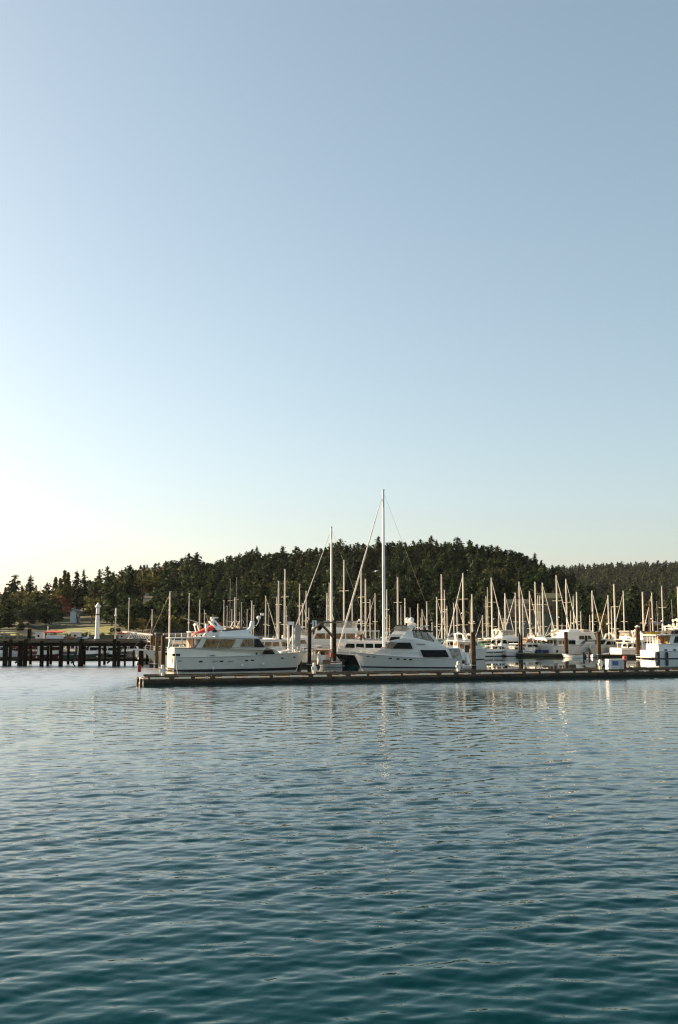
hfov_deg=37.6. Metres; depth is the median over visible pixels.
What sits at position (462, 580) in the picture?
sailing boat
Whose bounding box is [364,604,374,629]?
conifer tree
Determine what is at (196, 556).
conifer tree
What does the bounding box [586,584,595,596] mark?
conifer tree
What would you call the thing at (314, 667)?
power pedestal
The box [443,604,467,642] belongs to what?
sailing boat
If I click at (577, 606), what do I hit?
sailing boat
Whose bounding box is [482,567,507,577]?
leafy tree
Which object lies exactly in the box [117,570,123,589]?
conifer tree
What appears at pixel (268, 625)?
sailing boat
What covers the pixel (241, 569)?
conifer tree
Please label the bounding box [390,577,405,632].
sailing boat
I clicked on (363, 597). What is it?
conifer tree
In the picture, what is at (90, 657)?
marina walkway
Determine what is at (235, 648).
motor yacht
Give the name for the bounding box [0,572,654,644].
hill
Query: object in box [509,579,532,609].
conifer tree
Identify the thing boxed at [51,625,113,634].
lawn
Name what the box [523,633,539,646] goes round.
motor boat
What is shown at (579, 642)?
trawler yacht
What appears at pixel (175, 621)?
leafy tree
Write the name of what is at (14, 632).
lawn
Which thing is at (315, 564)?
conifer tree
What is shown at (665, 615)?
conifer tree
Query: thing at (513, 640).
sailing boat
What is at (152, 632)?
sailing boat
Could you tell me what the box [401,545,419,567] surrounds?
conifer tree
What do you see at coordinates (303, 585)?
conifer tree
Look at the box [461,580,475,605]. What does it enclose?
conifer tree
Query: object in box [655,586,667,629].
sailing boat
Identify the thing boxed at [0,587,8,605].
conifer tree
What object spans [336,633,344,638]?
window
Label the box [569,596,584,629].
sailing boat
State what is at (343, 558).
conifer tree
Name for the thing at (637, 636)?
mooring pile
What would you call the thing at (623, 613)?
sailing boat
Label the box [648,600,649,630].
rolled sail
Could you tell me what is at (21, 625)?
conifer tree
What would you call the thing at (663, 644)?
motor yacht
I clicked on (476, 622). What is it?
conifer tree
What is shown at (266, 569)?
conifer tree
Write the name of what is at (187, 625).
sailing boat
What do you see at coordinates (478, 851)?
water
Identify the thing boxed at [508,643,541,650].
motor boat
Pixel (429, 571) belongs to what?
conifer tree
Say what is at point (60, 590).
poplar tree
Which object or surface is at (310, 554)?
conifer tree
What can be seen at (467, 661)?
tender
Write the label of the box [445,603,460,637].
sailing boat
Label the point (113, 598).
conifer tree
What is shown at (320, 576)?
conifer tree
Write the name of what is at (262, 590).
conifer tree
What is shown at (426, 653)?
saloon window
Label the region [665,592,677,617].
conifer tree
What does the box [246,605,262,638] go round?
sailing boat
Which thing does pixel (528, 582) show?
conifer tree
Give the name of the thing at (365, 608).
sailing boat
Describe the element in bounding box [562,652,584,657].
dinghy
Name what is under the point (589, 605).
conifer tree
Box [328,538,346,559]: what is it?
conifer tree
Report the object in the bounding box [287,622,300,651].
post frame
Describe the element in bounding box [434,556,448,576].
conifer tree
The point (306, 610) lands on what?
sailing boat
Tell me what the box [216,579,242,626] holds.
sailing boat
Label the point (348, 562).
conifer tree
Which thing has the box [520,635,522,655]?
mooring pile
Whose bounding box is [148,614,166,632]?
leafy tree
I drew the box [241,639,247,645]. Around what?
window
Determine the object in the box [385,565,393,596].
conifer tree
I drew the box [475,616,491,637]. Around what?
sailing boat
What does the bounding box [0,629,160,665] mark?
timber pier
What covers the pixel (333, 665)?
dinghy
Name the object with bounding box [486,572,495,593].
conifer tree
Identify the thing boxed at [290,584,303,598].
conifer tree
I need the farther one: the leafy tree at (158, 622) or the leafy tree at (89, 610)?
the leafy tree at (89, 610)
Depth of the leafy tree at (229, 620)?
293.81 m
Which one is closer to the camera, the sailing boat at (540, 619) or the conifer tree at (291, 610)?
the sailing boat at (540, 619)
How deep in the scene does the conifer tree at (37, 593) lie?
376.35 m
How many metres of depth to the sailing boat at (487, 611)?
251.11 m
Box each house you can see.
[68,607,81,622]
[506,597,528,617]
[536,591,563,613]
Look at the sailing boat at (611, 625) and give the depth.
227.03 m
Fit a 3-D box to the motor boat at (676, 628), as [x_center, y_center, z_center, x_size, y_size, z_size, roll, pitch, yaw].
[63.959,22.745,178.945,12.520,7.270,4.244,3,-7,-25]
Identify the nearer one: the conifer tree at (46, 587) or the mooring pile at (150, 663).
the mooring pile at (150, 663)
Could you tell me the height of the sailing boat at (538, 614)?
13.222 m
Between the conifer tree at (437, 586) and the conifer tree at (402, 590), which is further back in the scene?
the conifer tree at (402, 590)
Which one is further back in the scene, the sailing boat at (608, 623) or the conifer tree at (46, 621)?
the conifer tree at (46, 621)
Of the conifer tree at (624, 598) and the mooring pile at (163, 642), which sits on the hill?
the conifer tree at (624, 598)
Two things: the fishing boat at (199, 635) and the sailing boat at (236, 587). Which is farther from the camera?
the sailing boat at (236, 587)
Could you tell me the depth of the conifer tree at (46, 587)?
402.06 m
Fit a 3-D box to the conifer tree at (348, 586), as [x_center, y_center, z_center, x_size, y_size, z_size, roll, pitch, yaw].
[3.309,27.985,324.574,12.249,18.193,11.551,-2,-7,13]
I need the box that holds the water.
[0,645,677,1023]
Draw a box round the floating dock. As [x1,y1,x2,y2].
[136,667,677,684]
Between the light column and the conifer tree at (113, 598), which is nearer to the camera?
the light column
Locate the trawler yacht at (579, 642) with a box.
[532,628,601,653]
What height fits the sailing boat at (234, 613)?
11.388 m
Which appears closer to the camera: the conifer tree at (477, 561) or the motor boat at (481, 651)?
the motor boat at (481, 651)
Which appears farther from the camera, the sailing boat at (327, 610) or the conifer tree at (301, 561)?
the conifer tree at (301, 561)
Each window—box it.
[202,639,219,647]
[218,639,235,647]
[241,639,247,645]
[248,639,252,645]
[263,650,274,653]
[314,633,324,638]
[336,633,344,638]
[345,644,354,647]
[346,633,354,638]
[365,644,372,647]
[392,642,412,648]
[420,650,448,656]
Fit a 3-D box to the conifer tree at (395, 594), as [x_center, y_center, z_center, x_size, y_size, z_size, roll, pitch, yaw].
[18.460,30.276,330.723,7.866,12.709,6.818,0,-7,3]
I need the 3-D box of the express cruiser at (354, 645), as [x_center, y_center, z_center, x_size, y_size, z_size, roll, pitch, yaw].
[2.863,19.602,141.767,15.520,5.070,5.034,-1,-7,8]
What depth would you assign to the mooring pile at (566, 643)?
172.26 m
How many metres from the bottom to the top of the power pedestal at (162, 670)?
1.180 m
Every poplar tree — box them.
[50,577,60,597]
[54,578,66,605]
[62,570,66,594]
[63,572,73,614]
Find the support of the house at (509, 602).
on the hill
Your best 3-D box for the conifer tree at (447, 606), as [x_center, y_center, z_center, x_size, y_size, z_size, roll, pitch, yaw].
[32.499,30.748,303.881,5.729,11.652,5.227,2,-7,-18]
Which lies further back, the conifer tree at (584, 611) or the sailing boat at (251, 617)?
the conifer tree at (584, 611)
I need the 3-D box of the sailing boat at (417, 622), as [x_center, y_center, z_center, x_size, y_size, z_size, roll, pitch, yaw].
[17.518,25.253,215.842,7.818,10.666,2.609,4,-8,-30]
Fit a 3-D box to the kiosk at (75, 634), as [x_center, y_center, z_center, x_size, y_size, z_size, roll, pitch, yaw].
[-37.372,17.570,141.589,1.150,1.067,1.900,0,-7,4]
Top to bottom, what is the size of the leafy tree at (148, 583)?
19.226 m
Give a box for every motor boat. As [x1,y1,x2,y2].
[0,646,14,656]
[8,646,35,656]
[12,646,37,656]
[27,646,74,658]
[63,646,109,658]
[101,646,132,656]
[121,646,154,656]
[260,639,303,650]
[263,638,323,650]
[294,627,316,639]
[311,649,331,659]
[387,623,415,642]
[441,633,466,646]
[446,632,487,659]
[458,641,476,661]
[485,645,513,655]
[504,646,534,655]
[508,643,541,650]
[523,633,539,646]
[528,633,544,643]
[551,629,559,636]
[590,632,615,653]
[609,631,633,653]
[610,635,640,654]
[665,618,677,629]
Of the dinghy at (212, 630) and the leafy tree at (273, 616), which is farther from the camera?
the leafy tree at (273, 616)
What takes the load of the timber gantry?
attached to the mooring pile at (334, 643)
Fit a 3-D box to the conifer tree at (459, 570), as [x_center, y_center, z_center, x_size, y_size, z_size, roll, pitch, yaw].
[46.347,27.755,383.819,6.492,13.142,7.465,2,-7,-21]
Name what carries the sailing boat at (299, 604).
on the water
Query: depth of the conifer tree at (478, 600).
315.57 m
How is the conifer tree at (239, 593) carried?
on the hill
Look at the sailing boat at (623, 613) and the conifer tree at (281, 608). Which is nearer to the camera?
the sailing boat at (623, 613)
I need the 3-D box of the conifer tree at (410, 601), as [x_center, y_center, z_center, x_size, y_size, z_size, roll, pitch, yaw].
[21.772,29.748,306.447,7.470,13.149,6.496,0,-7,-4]
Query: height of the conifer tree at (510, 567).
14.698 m
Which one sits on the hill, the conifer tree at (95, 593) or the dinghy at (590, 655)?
the conifer tree at (95, 593)
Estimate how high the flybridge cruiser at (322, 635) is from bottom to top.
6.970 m
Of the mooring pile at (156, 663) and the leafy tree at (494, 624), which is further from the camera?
the leafy tree at (494, 624)
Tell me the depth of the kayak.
164.48 m
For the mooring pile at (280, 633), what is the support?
in the water
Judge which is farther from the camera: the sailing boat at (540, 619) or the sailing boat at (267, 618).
the sailing boat at (540, 619)
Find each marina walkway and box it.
[0,657,137,658]
[301,662,340,665]
[516,653,635,657]
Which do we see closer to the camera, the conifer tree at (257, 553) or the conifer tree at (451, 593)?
the conifer tree at (451, 593)
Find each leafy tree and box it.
[6,590,29,603]
[21,597,38,622]
[23,590,57,622]
[83,596,101,622]
[114,571,161,601]
[120,616,138,631]
[137,618,148,632]
[139,565,168,594]
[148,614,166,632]
[170,615,187,632]
[188,612,207,630]
[203,614,218,625]
[221,618,231,626]
[268,613,282,632]
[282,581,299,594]
[385,618,396,628]
[439,612,451,627]
[454,615,468,631]
[459,611,474,630]
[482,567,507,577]
[487,620,500,634]
[594,612,610,634]
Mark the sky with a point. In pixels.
(269, 269)
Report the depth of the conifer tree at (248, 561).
454.33 m
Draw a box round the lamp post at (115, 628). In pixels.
[109,608,120,638]
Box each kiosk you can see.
[34,632,44,638]
[70,632,81,637]
[118,633,127,638]
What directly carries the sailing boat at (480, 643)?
on the water
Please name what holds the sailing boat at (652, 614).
on the water
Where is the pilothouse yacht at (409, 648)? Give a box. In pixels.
[349,617,470,667]
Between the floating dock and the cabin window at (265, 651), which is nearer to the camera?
the floating dock
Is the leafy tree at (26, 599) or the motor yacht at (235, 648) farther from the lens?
the leafy tree at (26, 599)
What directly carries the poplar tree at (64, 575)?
on the hill
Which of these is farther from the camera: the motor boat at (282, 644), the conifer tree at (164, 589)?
the conifer tree at (164, 589)
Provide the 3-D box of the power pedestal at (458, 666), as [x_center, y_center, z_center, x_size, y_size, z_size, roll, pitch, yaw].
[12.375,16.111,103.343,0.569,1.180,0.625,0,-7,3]
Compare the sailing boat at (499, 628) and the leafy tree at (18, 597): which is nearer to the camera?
the sailing boat at (499, 628)
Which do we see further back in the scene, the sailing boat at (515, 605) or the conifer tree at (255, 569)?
the conifer tree at (255, 569)
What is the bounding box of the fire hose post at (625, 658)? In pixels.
[623,656,626,668]
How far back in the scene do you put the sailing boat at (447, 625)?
251.24 m
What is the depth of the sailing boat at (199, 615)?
190.92 m
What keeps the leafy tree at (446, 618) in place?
on the hill
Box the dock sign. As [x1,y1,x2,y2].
[310,620,316,625]
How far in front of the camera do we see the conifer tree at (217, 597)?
311.69 m
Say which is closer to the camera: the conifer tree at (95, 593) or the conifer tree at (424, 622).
the conifer tree at (424, 622)
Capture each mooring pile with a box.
[148,636,153,667]
[154,635,158,667]
[159,635,165,672]
[279,627,281,639]
[306,620,312,668]
[332,620,336,661]
[470,632,476,669]
[518,634,520,655]
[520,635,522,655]
[564,632,568,653]
[596,631,601,657]
[635,625,640,657]
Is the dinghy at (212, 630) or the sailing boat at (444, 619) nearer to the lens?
the dinghy at (212, 630)
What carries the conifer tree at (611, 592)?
on the hill
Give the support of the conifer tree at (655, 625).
on the hill
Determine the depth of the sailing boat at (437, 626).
179.34 m
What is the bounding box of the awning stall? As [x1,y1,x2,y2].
[44,631,66,638]
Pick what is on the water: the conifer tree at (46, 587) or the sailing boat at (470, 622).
the sailing boat at (470, 622)
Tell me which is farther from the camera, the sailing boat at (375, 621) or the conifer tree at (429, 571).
the conifer tree at (429, 571)
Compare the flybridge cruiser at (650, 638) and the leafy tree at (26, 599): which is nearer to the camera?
the flybridge cruiser at (650, 638)
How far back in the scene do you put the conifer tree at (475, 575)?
373.67 m
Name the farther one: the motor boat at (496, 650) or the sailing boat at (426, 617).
the sailing boat at (426, 617)
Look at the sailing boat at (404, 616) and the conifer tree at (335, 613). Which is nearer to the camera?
the sailing boat at (404, 616)
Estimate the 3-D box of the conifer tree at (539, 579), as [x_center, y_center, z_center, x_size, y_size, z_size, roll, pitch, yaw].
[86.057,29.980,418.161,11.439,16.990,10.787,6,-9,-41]
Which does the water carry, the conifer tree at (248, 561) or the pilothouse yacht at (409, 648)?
the pilothouse yacht at (409, 648)
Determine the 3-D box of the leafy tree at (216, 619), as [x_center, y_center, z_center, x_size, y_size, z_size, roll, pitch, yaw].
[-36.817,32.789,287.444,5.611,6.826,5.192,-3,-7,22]
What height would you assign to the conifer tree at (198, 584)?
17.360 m
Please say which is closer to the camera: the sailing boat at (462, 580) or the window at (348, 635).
the window at (348, 635)
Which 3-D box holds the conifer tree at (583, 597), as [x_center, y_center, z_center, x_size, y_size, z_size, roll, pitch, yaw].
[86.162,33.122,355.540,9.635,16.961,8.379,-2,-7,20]
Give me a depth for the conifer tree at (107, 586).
347.90 m
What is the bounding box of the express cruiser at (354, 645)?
[305,632,389,662]
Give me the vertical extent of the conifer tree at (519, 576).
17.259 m
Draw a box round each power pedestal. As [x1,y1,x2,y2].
[159,665,165,675]
[311,663,316,673]
[456,661,460,670]
[598,660,602,668]
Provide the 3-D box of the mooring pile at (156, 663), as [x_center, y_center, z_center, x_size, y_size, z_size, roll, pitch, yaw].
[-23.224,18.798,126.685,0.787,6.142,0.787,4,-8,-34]
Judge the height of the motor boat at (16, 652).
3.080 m
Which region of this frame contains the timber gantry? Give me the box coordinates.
[311,621,341,637]
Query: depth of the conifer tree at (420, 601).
304.88 m
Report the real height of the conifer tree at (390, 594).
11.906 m
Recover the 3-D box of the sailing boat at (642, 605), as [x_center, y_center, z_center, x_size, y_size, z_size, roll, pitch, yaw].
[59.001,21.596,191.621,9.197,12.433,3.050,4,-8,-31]
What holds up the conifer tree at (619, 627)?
on the hill
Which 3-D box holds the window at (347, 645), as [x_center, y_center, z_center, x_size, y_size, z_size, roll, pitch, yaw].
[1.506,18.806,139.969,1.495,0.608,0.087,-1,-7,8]
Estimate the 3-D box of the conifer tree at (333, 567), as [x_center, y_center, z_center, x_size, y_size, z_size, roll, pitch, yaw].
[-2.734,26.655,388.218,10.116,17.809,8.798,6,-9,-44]
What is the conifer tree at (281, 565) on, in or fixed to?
on the hill
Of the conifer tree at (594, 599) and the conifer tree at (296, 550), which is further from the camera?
the conifer tree at (296, 550)
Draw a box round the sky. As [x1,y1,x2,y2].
[0,0,677,593]
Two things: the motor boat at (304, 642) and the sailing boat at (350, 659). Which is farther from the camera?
the motor boat at (304, 642)
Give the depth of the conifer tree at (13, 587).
390.54 m
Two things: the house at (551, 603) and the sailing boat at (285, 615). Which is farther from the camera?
the house at (551, 603)
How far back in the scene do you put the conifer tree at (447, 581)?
346.73 m
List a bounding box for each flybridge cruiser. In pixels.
[307,619,378,648]
[486,628,529,648]
[625,629,654,649]
[664,624,675,629]
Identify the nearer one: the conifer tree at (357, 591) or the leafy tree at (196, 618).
the leafy tree at (196, 618)
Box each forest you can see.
[0,539,677,631]
[547,560,677,605]
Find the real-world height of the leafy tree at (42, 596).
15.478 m
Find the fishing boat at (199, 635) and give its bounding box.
[184,610,208,638]
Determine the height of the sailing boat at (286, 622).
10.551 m
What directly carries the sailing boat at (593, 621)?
on the water
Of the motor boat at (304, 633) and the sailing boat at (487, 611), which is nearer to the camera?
the motor boat at (304, 633)
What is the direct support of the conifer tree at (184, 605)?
on the hill
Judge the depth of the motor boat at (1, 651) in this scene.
157.35 m
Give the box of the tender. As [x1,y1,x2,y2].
[464,654,470,664]
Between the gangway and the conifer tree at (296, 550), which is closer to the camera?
the gangway
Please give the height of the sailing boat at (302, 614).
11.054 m
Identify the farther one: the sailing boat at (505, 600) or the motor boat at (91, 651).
the sailing boat at (505, 600)
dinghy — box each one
[192,622,221,635]
[320,659,343,666]
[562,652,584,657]
[586,652,608,656]
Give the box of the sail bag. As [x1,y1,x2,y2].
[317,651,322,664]
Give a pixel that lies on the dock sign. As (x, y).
(314, 623)
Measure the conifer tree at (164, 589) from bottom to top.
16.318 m
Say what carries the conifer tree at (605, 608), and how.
on the hill
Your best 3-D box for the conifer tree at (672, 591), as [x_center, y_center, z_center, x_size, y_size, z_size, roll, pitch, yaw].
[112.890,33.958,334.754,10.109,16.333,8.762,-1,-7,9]
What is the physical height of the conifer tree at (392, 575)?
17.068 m
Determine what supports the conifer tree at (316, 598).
on the hill
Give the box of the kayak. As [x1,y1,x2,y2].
[645,632,660,634]
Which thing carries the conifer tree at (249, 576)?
on the hill
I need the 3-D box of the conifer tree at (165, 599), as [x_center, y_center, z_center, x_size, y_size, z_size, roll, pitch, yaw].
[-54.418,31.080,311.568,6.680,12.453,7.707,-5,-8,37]
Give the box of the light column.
[94,603,100,638]
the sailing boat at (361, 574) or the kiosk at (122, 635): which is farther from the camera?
the sailing boat at (361, 574)
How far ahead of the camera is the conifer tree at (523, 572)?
418.12 m
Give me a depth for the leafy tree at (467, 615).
303.13 m
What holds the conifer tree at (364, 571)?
on the hill
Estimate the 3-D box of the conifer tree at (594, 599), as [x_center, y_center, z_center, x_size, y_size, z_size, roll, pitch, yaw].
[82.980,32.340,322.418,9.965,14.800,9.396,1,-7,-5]
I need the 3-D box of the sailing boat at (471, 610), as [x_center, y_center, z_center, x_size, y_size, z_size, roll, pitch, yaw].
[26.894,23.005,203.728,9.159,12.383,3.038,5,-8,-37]
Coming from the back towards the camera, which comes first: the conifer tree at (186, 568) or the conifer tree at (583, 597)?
the conifer tree at (186, 568)
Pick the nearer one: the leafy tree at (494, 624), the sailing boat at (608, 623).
the sailing boat at (608, 623)
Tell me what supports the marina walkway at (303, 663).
on the water
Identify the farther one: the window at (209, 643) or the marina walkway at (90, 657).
the marina walkway at (90, 657)
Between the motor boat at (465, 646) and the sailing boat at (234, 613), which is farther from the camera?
the sailing boat at (234, 613)
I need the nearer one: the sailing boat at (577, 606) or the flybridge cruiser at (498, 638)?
the flybridge cruiser at (498, 638)
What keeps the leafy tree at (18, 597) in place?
on the hill
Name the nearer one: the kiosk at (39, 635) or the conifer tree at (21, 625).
the kiosk at (39, 635)
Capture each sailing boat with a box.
[133,591,203,667]
[136,609,176,664]
[171,593,201,646]
[186,600,205,638]
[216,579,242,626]
[222,578,256,633]
[223,597,247,628]
[241,601,263,637]
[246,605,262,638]
[258,603,269,637]
[259,581,289,637]
[261,569,301,634]
[262,596,277,637]
[263,597,287,637]
[274,606,287,637]
[286,584,311,627]
[289,527,371,661]
[295,603,307,628]
[300,591,311,628]
[319,583,339,620]
[325,594,333,620]
[327,560,369,640]
[336,489,440,665]
[357,571,387,640]
[362,579,379,638]
[363,593,389,639]
[363,599,374,638]
[372,590,396,640]
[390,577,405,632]
[400,598,405,624]
[416,604,421,631]
[422,601,439,638]
[424,574,446,639]
[430,597,450,646]
[434,590,459,643]
[438,608,452,643]
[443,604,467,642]
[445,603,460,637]
[447,573,480,639]
[459,601,481,639]
[466,594,480,639]
[475,596,489,639]
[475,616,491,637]
[476,578,503,648]
[476,587,496,637]
[494,593,514,635]
[497,607,500,629]
[504,581,533,648]
[506,593,529,639]
[512,598,532,637]
[521,591,540,638]
[524,582,547,645]
[526,595,546,634]
[531,596,549,636]
[534,583,554,634]
[535,575,569,652]
[553,579,577,628]
[569,592,586,629]
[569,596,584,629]
[586,590,603,638]
[599,595,616,638]
[604,607,617,638]
[605,584,628,646]
[612,591,632,637]
[636,592,656,630]
[644,592,659,636]
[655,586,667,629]
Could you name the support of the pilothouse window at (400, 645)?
in the pilothouse yacht at (409, 648)
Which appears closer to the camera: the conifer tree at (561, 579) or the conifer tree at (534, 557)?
the conifer tree at (561, 579)
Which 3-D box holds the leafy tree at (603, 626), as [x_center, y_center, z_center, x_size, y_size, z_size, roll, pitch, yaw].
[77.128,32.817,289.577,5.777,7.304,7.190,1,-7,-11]
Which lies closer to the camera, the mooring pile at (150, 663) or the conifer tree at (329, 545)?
the mooring pile at (150, 663)
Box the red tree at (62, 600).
[51,596,71,611]
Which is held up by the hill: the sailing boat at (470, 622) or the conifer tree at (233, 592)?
the conifer tree at (233, 592)
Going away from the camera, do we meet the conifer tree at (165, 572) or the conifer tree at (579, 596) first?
the conifer tree at (579, 596)
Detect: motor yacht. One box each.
[165,613,313,670]
[636,622,677,658]
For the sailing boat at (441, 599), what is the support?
on the water
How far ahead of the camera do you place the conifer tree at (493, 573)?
382.80 m
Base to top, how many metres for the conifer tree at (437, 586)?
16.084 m
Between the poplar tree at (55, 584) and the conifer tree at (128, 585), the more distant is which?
the poplar tree at (55, 584)
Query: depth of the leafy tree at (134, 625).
292.69 m
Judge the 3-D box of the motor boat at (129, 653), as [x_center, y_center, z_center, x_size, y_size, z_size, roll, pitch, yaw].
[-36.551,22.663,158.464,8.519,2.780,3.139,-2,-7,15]
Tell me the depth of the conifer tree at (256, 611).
292.79 m
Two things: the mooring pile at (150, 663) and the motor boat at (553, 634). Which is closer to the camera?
the mooring pile at (150, 663)
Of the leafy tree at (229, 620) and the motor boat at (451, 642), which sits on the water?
the motor boat at (451, 642)
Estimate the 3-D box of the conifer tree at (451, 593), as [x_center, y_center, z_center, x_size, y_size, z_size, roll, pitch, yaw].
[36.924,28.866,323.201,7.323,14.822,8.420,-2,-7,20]
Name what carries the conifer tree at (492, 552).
on the hill
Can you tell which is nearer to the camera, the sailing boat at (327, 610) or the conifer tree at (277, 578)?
the sailing boat at (327, 610)
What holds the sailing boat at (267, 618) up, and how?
on the water
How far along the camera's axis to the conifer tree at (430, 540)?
524.92 m
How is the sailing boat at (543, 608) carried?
on the water
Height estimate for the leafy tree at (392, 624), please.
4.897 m
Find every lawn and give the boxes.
[0,632,27,634]
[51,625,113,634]
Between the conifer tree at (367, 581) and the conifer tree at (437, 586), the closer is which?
the conifer tree at (437, 586)
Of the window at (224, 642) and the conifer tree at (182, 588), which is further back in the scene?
the conifer tree at (182, 588)
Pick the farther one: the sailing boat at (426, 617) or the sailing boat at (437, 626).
the sailing boat at (426, 617)
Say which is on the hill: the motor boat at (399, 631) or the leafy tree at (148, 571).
the leafy tree at (148, 571)
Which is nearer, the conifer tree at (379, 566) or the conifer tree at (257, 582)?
the conifer tree at (257, 582)
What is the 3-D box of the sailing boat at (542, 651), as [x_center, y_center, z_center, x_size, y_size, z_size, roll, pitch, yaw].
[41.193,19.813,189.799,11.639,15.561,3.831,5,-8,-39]
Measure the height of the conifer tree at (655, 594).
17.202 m
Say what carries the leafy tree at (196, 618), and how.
on the hill
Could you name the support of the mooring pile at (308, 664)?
in the water
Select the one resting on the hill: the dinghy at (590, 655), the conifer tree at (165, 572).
the conifer tree at (165, 572)
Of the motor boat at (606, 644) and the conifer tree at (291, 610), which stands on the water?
the motor boat at (606, 644)
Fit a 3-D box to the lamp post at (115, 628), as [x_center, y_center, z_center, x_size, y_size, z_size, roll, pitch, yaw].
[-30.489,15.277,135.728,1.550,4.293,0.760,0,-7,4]
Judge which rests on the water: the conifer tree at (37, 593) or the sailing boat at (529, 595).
the sailing boat at (529, 595)
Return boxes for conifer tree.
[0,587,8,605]
[6,574,22,597]
[15,617,25,632]
[23,575,34,596]
[28,585,41,604]
[40,595,51,625]
[43,582,51,597]
[70,570,82,609]
[76,569,89,609]
[84,581,98,615]
[91,569,103,594]
[97,566,116,597]
[99,582,110,622]
[100,581,120,625]
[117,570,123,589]
[119,565,142,600]
[154,561,175,591]
[154,578,172,600]
[155,592,176,624]
[176,558,183,567]
[176,600,190,629]
[177,581,187,594]
[179,563,193,578]
[181,553,194,562]
[188,568,202,589]
[193,570,208,594]
[194,552,205,567]
[206,570,223,599]
[212,587,222,605]
[215,595,222,621]
[219,589,239,623]
[222,569,239,591]
[230,579,243,601]
[233,600,249,627]
[237,555,247,579]
[238,551,256,573]
[240,578,251,595]
[244,571,254,581]
[248,602,262,633]
[252,546,263,563]
[252,564,260,580]
[252,572,262,598]
[254,580,273,607]
[261,558,273,583]
[271,575,283,592]
[271,582,288,623]
[272,565,286,587]
[278,545,287,564]
[280,559,287,588]
[281,600,303,634]
[287,546,302,569]
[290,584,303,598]
[295,555,304,573]
[295,565,314,591]
[302,548,318,571]
[303,569,326,616]
[309,585,321,628]
[310,556,323,576]
[315,568,324,588]
[321,569,342,603]
[325,558,338,580]
[327,542,335,555]
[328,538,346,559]
[328,607,341,620]
[336,570,364,612]
[341,549,346,569]
[342,553,358,578]
[342,582,366,620]
[359,582,367,609]
[360,564,370,585]
[362,573,369,590]
[364,580,379,625]
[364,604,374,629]
[371,536,381,569]
[376,558,381,575]
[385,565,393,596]
[387,563,398,587]
[387,591,394,604]
[390,544,403,565]
[390,584,403,614]
[394,559,403,581]
[396,578,406,604]
[400,587,419,622]
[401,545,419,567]
[401,580,414,612]
[403,564,413,586]
[405,565,431,603]
[411,586,433,624]
[414,611,429,629]
[424,535,435,545]
[424,565,435,588]
[428,574,445,606]
[430,577,436,594]
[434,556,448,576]
[439,594,452,627]
[442,552,452,568]
[443,575,451,595]
[446,579,457,611]
[453,537,464,554]
[455,567,461,583]
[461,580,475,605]
[467,551,486,579]
[469,604,482,629]
[470,562,479,592]
[472,572,503,611]
[473,584,495,619]
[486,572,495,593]
[487,545,496,558]
[489,566,499,593]
[503,556,517,576]
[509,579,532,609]
[514,566,523,590]
[521,568,525,586]
[521,571,545,614]
[530,552,538,564]
[533,564,554,592]
[552,568,570,592]
[558,585,571,611]
[560,601,576,628]
[571,590,582,603]
[574,581,586,602]
[574,601,591,629]
[585,591,599,631]
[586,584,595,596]
[586,601,596,629]
[595,600,613,633]
[605,587,622,615]
[610,608,626,634]
[617,592,629,608]
[624,583,647,624]
[645,594,660,630]
[645,610,659,630]
[647,590,661,607]
[656,607,671,629]
[663,589,677,608]
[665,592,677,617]
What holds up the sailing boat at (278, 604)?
on the water
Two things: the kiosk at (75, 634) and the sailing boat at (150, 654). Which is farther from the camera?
the kiosk at (75, 634)
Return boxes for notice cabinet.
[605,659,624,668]
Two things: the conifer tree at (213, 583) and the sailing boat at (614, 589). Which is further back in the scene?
the conifer tree at (213, 583)
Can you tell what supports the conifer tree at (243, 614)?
on the hill
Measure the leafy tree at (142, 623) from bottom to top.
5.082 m
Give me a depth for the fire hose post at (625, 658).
108.57 m
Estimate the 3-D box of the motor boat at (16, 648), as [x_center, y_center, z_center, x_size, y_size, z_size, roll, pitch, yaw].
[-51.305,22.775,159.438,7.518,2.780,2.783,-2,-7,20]
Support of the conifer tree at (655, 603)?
on the hill
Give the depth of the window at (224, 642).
121.04 m
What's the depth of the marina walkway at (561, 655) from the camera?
173.24 m
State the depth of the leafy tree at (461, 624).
298.90 m
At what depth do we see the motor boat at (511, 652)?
177.12 m
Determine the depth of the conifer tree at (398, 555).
455.17 m
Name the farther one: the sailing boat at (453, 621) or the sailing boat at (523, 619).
the sailing boat at (523, 619)
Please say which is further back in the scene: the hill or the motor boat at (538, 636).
the hill
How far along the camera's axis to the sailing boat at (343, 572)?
180.05 m
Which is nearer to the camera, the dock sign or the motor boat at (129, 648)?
the dock sign
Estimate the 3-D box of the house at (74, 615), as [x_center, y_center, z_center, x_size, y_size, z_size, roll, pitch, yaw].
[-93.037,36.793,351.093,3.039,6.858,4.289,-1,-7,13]
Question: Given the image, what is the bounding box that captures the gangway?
[122,631,154,641]
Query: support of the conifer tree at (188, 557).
on the hill
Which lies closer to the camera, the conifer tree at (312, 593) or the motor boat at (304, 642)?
the motor boat at (304, 642)
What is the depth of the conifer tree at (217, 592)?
325.08 m
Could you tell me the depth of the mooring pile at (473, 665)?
122.61 m
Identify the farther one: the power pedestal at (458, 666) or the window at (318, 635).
the window at (318, 635)
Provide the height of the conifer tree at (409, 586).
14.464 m
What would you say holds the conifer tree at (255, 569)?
on the hill

